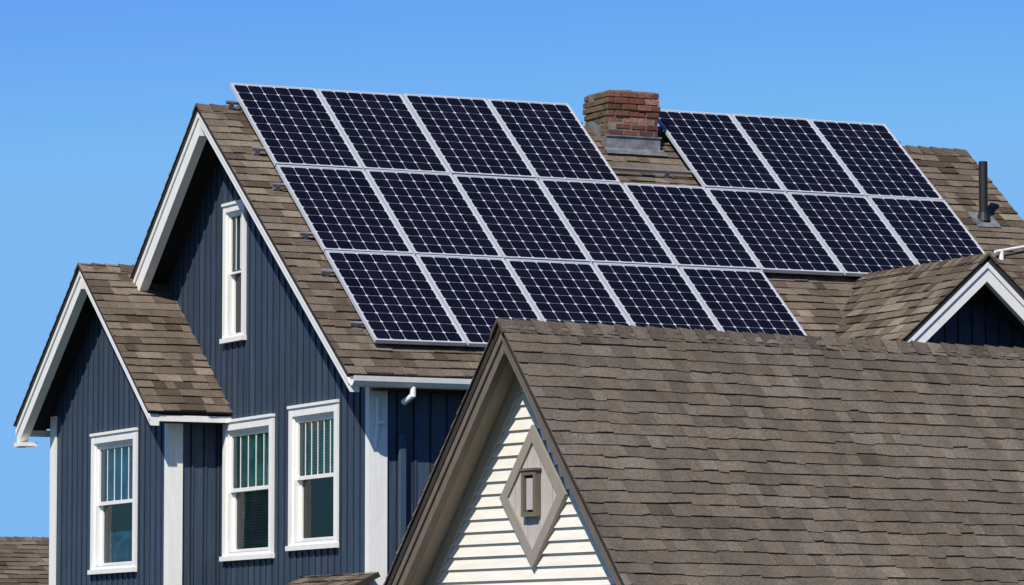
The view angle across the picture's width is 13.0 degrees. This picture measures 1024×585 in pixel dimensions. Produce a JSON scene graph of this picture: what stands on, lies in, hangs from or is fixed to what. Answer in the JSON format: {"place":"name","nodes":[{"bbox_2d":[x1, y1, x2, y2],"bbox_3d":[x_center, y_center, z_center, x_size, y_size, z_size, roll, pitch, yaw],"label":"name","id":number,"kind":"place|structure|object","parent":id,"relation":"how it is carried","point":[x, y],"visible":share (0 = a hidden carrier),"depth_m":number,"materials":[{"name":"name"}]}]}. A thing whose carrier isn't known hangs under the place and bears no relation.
{"place":"outdoors","nodes":[
{"label":"outdoors","id":0,"kind":"place"},
{"bbox_2d":[0,536,48,584],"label":"shingled house","id":1,"kind":"structure","parent":0,"point":[24,560],"depth_m":73.72,"materials":[{"name":"brown concrete"}]},
{"bbox_2d":[53,311,164,584],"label":"bay gable wall","id":2,"kind":"structure","parent":0,"point":[98,394],"depth_m":50.41,"materials":[{"name":"blue wood"}]},
{"bbox_2d":[87,427,137,574],"bbox_3d":[-4.027,2.333,49.878,0.890,1.585,1.440,2,-6,-25],"label":"window","id":3,"kind":"structure","parent":2,"relation":"attached to","point":[114,498],"depth_m":50.13,"materials":[{"name":"white paint"}]},
{"bbox_2d":[49,414,182,584],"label":"bay corner boards","id":4,"kind":"object","parent":2,"relation":"attached to","point":[173,479],"visible":1,"depth_m":48.23,"materials":[{"name":"white wood"}]},
{"bbox_2d":[15,267,229,428],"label":"bay roof deck","id":5,"kind":"structure","parent":2,"relation":"on","point":[48,345],"depth_m":49.87,"materials":[{"name":"wood"}]},
{"bbox_2d":[13,262,232,425],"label":"bay roof shingles","id":6,"kind":"object","parent":5,"relation":"on","point":[164,358],"visible":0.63,"depth_m":49.02,"materials":[{"name":"brown"}]},
{"bbox_2d":[14,271,231,447],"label":"bay rake boards","id":7,"kind":"object","parent":5,"relation":"attached to","point":[24,430],"visible":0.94,"depth_m":50.55,"materials":[{"name":"white wood"}]},
{"bbox_2d":[0,0,1023,537],"label":"sky","id":8,"kind":"structure","parent":0,"point":[98,98],"materials":[{"name":"blue"}]},
{"label":"ground","id":9,"kind":"structure","parent":0,"visible":0},
{"bbox_2d":[182,414,220,584],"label":"bay side walls","id":10,"kind":"structure","parent":9,"relation":"on","point":[201,506],"depth_m":48.35,"materials":[{"name":"blue wood"}]},
{"bbox_2d":[168,157,364,584],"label":"gable wall","id":11,"kind":"structure","parent":9,"relation":"on","point":[278,361],"depth_m":47.28,"materials":[{"name":"blue paint"}]},
{"bbox_2d":[219,199,246,343],"bbox_3d":[-2.611,-0.201,48.465,0.890,1.525,0.640,2,-6,-25],"label":"window","id":12,"kind":"structure","parent":11,"relation":"attached to","point":[234,271],"depth_m":48.48,"materials":[{"name":"white paint"}]},
{"bbox_2d":[219,413,274,561],"bbox_3d":[-2.431,2.097,47.882,0.890,1.525,1.420,2,-6,-25],"label":"window","id":13,"kind":"structure","parent":11,"relation":"attached to","point":[248,455],"depth_m":48.04,"materials":[{"name":"white paint"}]},
{"bbox_2d":[131,108,471,378],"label":"roof deck","id":14,"kind":"structure","parent":11,"relation":"on","point":[254,210],"depth_m":47.05,"materials":[{"name":"wood"}]},
{"bbox_2d":[285,399,338,550],"bbox_3d":[-1.665,1.901,46.280,0.890,1.515,1.310,2,-6,-25],"label":"window","id":15,"kind":"structure","parent":11,"relation":"attached to","point":[313,472],"depth_m":46.57,"materials":[{"name":"white paint"}]},
{"bbox_2d":[288,572,380,584],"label":"skirt roof","id":16,"kind":"structure","parent":11,"relation":"attached to","point":[352,579],"depth_m":45.04,"materials":[{"name":"brown concrete"}]},
{"bbox_2d":[374,397,384,447],"bbox_3d":[-1.318,1.299,44.870,0.115,0.503,0.078,0,-5,4],"label":"white conduit","id":17,"kind":"object","parent":11,"relation":"attached to","point":[378,422],"visible":1,"depth_m":44.85,"materials":[{"name":"paint"}]},
{"bbox_2d":[365,387,387,584],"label":"corner board","id":18,"kind":"object","parent":9,"relation":"on","point":[375,509],"visible":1,"depth_m":44.84,"materials":[{"name":"white paint"}]},
{"bbox_2d":[387,389,464,574],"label":"side walls","id":19,"kind":"structure","parent":9,"relation":"on","point":[423,421],"depth_m":45.07,"materials":[{"name":"blue paint"}]},
{"bbox_2d":[398,433,406,547],"bbox_3d":[-1.094,4.668,44.677,0.080,6.550,0.055,2,-6,-25],"label":"downspout","id":20,"kind":"object","parent":19,"relation":"attached to","point":[402,483],"visible":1,"depth_m":44.90,"materials":[{"name":"blue paint"}]},
{"bbox_2d":[130,103,1023,377],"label":"roof shingles","id":21,"kind":"object","parent":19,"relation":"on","point":[816,304],"visible":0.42,"depth_m":47.90,"materials":[{"name":"brown"}]},
{"bbox_2d":[133,113,358,391],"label":"rake boards","id":22,"kind":"object","parent":21,"relation":"attached to","point":[199,135],"visible":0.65,"depth_m":48.71,"materials":[{"name":"white paint"}]},
{"bbox_2d":[33,138,466,430],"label":"soffits","id":23,"kind":"object","parent":21,"relation":"attached to","point":[186,212],"visible":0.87,"depth_m":49.79,"materials":[{"name":"blue paint"}]},
{"bbox_2d":[350,375,471,404],"bbox_3d":[1.073,1.066,45.632,5.900,0.267,0.202,2,-6,-25],"label":"gutter","id":24,"kind":"object","parent":21,"relation":"attached to","point":[412,383],"visible":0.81,"depth_m":44.59,"materials":[{"name":"white paint"}]},
{"bbox_2d":[359,386,467,389],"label":"eave fascia","id":25,"kind":"structure","parent":21,"relation":"attached to","point":[416,388],"depth_m":44.73,"materials":[{"name":"white paint"}]},
{"bbox_2d":[225,100,960,329],"bbox_3d":[1.410,-0.685,48.559,8.348,2.727,3.504,2,-6,-25],"label":"panel mounting rack","id":26,"kind":"object","parent":21,"relation":"on","point":[355,325],"visible":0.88,"depth_m":48.08,"materials":[{"name":"silver metal"}]},
{"bbox_2d":[229,83,362,168],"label":"solar panel","id":27,"kind":"object","parent":26,"relation":"attached to","point":[296,126],"visible":1,"depth_m":48.21,"materials":[{"name":"dark silicon solar cells"},{"name":"glass"},{"name":"aluminium"}]},
{"bbox_2d":[275,165,412,253],"bbox_3d":[-1.754,-0.860,46.968,0.998,0.042,1.645,2,32,-25],"label":"solar panel","id":28,"kind":"object","parent":26,"relation":"attached to","point":[342,209],"visible":1,"depth_m":46.94,"materials":[{"name":"dark silicon solar cells"},{"name":"glass"},{"name":"aluminium"}]},
{"bbox_2d":[317,89,449,172],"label":"solar panel","id":29,"kind":"object","parent":26,"relation":"attached to","point":[382,131],"visible":1,"depth_m":48.65,"materials":[{"name":"glass"},{"name":"silicon"},{"name":"aluminium"}]},
{"bbox_2d":[324,250,466,345],"bbox_3d":[-1.189,0.053,45.693,0.998,0.041,1.645,2,32,-25],"label":"solar panel","id":30,"kind":"object","parent":26,"relation":"attached to","point":[394,298],"visible":1,"depth_m":45.65,"materials":[{"name":"glass"},{"name":"silicon"},{"name":"aluminium"}]},
{"bbox_2d":[365,169,502,257],"bbox_3d":[-0.832,-0.823,47.403,0.998,0.040,1.645,2,32,-25],"label":"solar panel","id":31,"kind":"object","parent":26,"relation":"attached to","point":[432,213],"visible":1,"depth_m":47.38,"materials":[{"name":"glass"},{"name":"silicon"},{"name":"aluminium"}]},
{"bbox_2d":[402,93,535,178],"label":"solar panel","id":32,"kind":"object","parent":26,"relation":"attached to","point":[468,136],"visible":1,"depth_m":49.08,"materials":[{"name":"glass"},{"name":"silicon"},{"name":"aluminium"}]},
{"bbox_2d":[416,254,541,346],"bbox_3d":[-0.267,0.092,46.129,0.998,0.040,1.645,2,32,-25],"label":"solar panel","id":33,"kind":"object","parent":26,"relation":"attached to","point":[478,296],"visible":0.81,"depth_m":46.23,"materials":[{"name":"glass"},{"name":"silicon"},{"name":"aluminium"}]},
{"bbox_2d":[452,174,589,261],"bbox_3d":[0.090,-0.782,47.841,0.998,0.041,1.645,2,32,-25],"label":"solar panel","id":34,"kind":"object","parent":26,"relation":"attached to","point":[520,218],"visible":1,"depth_m":47.81,"materials":[{"name":"glass"},{"name":"silicon"},{"name":"aluminium"}]},
{"bbox_2d":[487,99,619,182],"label":"solar panel","id":35,"kind":"object","parent":26,"relation":"attached to","point":[552,140],"visible":1,"depth_m":49.52,"materials":[{"name":"glass"},{"name":"silicon"},{"name":"aluminium"}]},
{"bbox_2d":[505,259,630,325],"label":"solar panel","id":36,"kind":"object","parent":26,"relation":"attached to","point":[563,291],"visible":0.72,"depth_m":46.73,"materials":[{"name":"glass"},{"name":"silicon"},{"name":"aluminium"}]},
{"bbox_2d":[538,178,675,265],"bbox_3d":[1.013,-0.746,48.275,0.998,0.040,1.645,2,32,-25],"label":"solar panel","id":37,"kind":"object","parent":26,"relation":"attached to","point":[606,222],"visible":1,"depth_m":48.25,"materials":[{"name":"glass"},{"name":"silicon solar cells"},{"name":"aluminium frame"}]},
{"bbox_2d":[592,262,720,330],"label":"solar panel","id":38,"kind":"object","parent":26,"relation":"attached to","point":[659,296],"visible":0.7,"depth_m":47.15,"materials":[{"name":"glass"},{"name":"silicon solar cells"},{"name":"aluminium frame"}]},
{"bbox_2d":[623,183,760,269],"bbox_3d":[1.936,-0.709,48.711,0.998,0.040,1.645,2,32,-25],"label":"solar panel","id":39,"kind":"object","parent":26,"relation":"attached to","point":[691,226],"visible":1,"depth_m":48.68,"materials":[{"name":"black glass"}]},
{"bbox_2d":[657,109,784,191],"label":"solar panel","id":40,"kind":"object","parent":26,"relation":"attached to","point":[716,150],"visible":0.97,"depth_m":50.38,"materials":[{"name":"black glass"}]},
{"bbox_2d":[679,266,806,335],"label":"solar panel","id":41,"kind":"object","parent":26,"relation":"attached to","point":[741,300],"visible":0.71,"depth_m":47.58,"materials":[{"name":"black glass"}]},
{"bbox_2d":[706,188,843,275],"bbox_3d":[2.857,-0.667,49.150,0.998,0.042,1.645,2,32,-25],"label":"solar panel","id":42,"kind":"object","parent":26,"relation":"attached to","point":[775,232],"visible":1,"depth_m":49.11,"materials":[{"name":"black glass"}]},
{"bbox_2d":[730,114,864,195],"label":"solar panel","id":43,"kind":"object","parent":26,"relation":"attached to","point":[797,155],"visible":1,"depth_m":50.83,"materials":[{"name":"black glass"}]},
{"bbox_2d":[787,192,915,276],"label":"solar panel","id":44,"kind":"object","parent":26,"relation":"attached to","point":[856,235],"visible":0.91,"depth_m":49.59,"materials":[{"name":"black glass"}]},
{"bbox_2d":[809,119,942,199],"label":"solar panel","id":45,"kind":"object","parent":26,"relation":"attached to","point":[874,159],"visible":1,"depth_m":51.27,"materials":[{"name":"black glass"}]},
{"bbox_2d":[867,196,985,264],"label":"solar panel","id":46,"kind":"object","parent":26,"relation":"attached to","point":[926,231],"visible":0.71,"depth_m":50.15,"materials":[{"name":"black glass"}]},
{"bbox_2d":[583,90,666,156],"bbox_3d":[1.244,-1.624,50.376,0.740,1.286,0.720,2,-6,-25],"label":"brick chimney","id":47,"kind":"object","parent":21,"relation":"on","point":[622,121],"visible":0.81,"depth_m":50.17,"materials":[{"name":"red brick"}]},
{"bbox_2d":[967,161,1000,227],"bbox_3d":[5.341,-1.096,51.005,0.300,0.780,0.261,2,-6,-25],"label":"roof vent pipe","id":48,"kind":"object","parent":21,"relation":"on","point":[983,217],"visible":1,"depth_m":50.98,"materials":[{"name":"black metal"}]},
{"bbox_2d":[994,245,1023,259],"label":"service conduit","id":49,"kind":"object","parent":21,"relation":"on","point":[1001,253],"visible":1,"depth_m":50.28,"materials":[{"name":"white paint"}]},
{"bbox_2d":[926,290,1023,347],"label":"cross gable walls","id":50,"kind":"structure","parent":9,"relation":"on","point":[977,318],"depth_m":47.20,"materials":[{"name":"blue wood"}]},
{"bbox_2d":[902,256,1023,341],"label":"cross gable deck","id":51,"kind":"structure","parent":50,"relation":"on","point":[1000,306],"depth_m":46.68,"materials":[{"name":"wood"}]},
{"bbox_2d":[834,253,1023,340],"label":"cross gable shingles","id":52,"kind":"object","parent":51,"relation":"on","point":[900,304],"visible":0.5,"depth_m":47.20,"materials":[{"name":"brown"}]},
{"bbox_2d":[907,262,1023,342],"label":"cross gable rake boards","id":53,"kind":"object","parent":51,"relation":"attached to","point":[988,275],"visible":0.66,"depth_m":46.52,"materials":[{"name":"white wood"}]},
{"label":"walls","id":54,"kind":"object","parent":9,"relation":"on","visible":0},
{"bbox_2d":[437,389,615,584],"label":"lap siding","id":55,"kind":"object","parent":54,"relation":"attached to","point":[487,549],"visible":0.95,"depth_m":35.47,"materials":[{"name":"beige paint"}]},
{"bbox_2d":[499,425,569,567],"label":"diamond trim","id":56,"kind":"structure","parent":55,"relation":"attached to","point":[534,554],"depth_m":35.11,"materials":[{"name":"grey wood"}]},
{"bbox_2d":[518,468,541,516],"bbox_3d":[0.140,1.561,35.157,0.061,0.378,0.230,3,-6,-34],"label":"gable vent","id":57,"kind":"object","parent":56,"relation":"attached to","point":[530,494],"visible":1,"depth_m":35.14,"materials":[{"name":"beige paint"}]},
{"bbox_2d":[509,445,556,547],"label":"diamond panel","id":58,"kind":"object","parent":56,"relation":"in","point":[532,527],"visible":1,"depth_m":35.16,"materials":[{"name":"white wood"}]},
{"bbox_2d":[386,324,1015,584],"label":"roof deck","id":59,"kind":"structure","parent":54,"relation":"attached to","point":[445,454],"depth_m":35.41,"materials":[{"name":"wood"}]},
{"bbox_2d":[411,360,515,584],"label":"soffit","id":60,"kind":"structure","parent":59,"relation":"attached to","point":[469,465],"depth_m":35.86,"materials":[{"name":"brown wood"}]},
{"bbox_2d":[425,376,521,584],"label":"frieze boards","id":61,"kind":"object","parent":60,"relation":"attached to","point":[475,483],"visible":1,"depth_m":35.86,"materials":[{"name":"beige paint"}]},
{"bbox_2d":[392,333,620,584],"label":"rake boards","id":62,"kind":"object","parent":59,"relation":"attached to","point":[500,356],"visible":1,"depth_m":35.49,"materials":[{"name":"beige paint"}]},
{"bbox_2d":[383,318,1023,584],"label":"roof shingles","id":63,"kind":"object","parent":59,"relation":"on","point":[706,457],"visible":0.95,"depth_m":35.55,"materials":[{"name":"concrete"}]}
]}

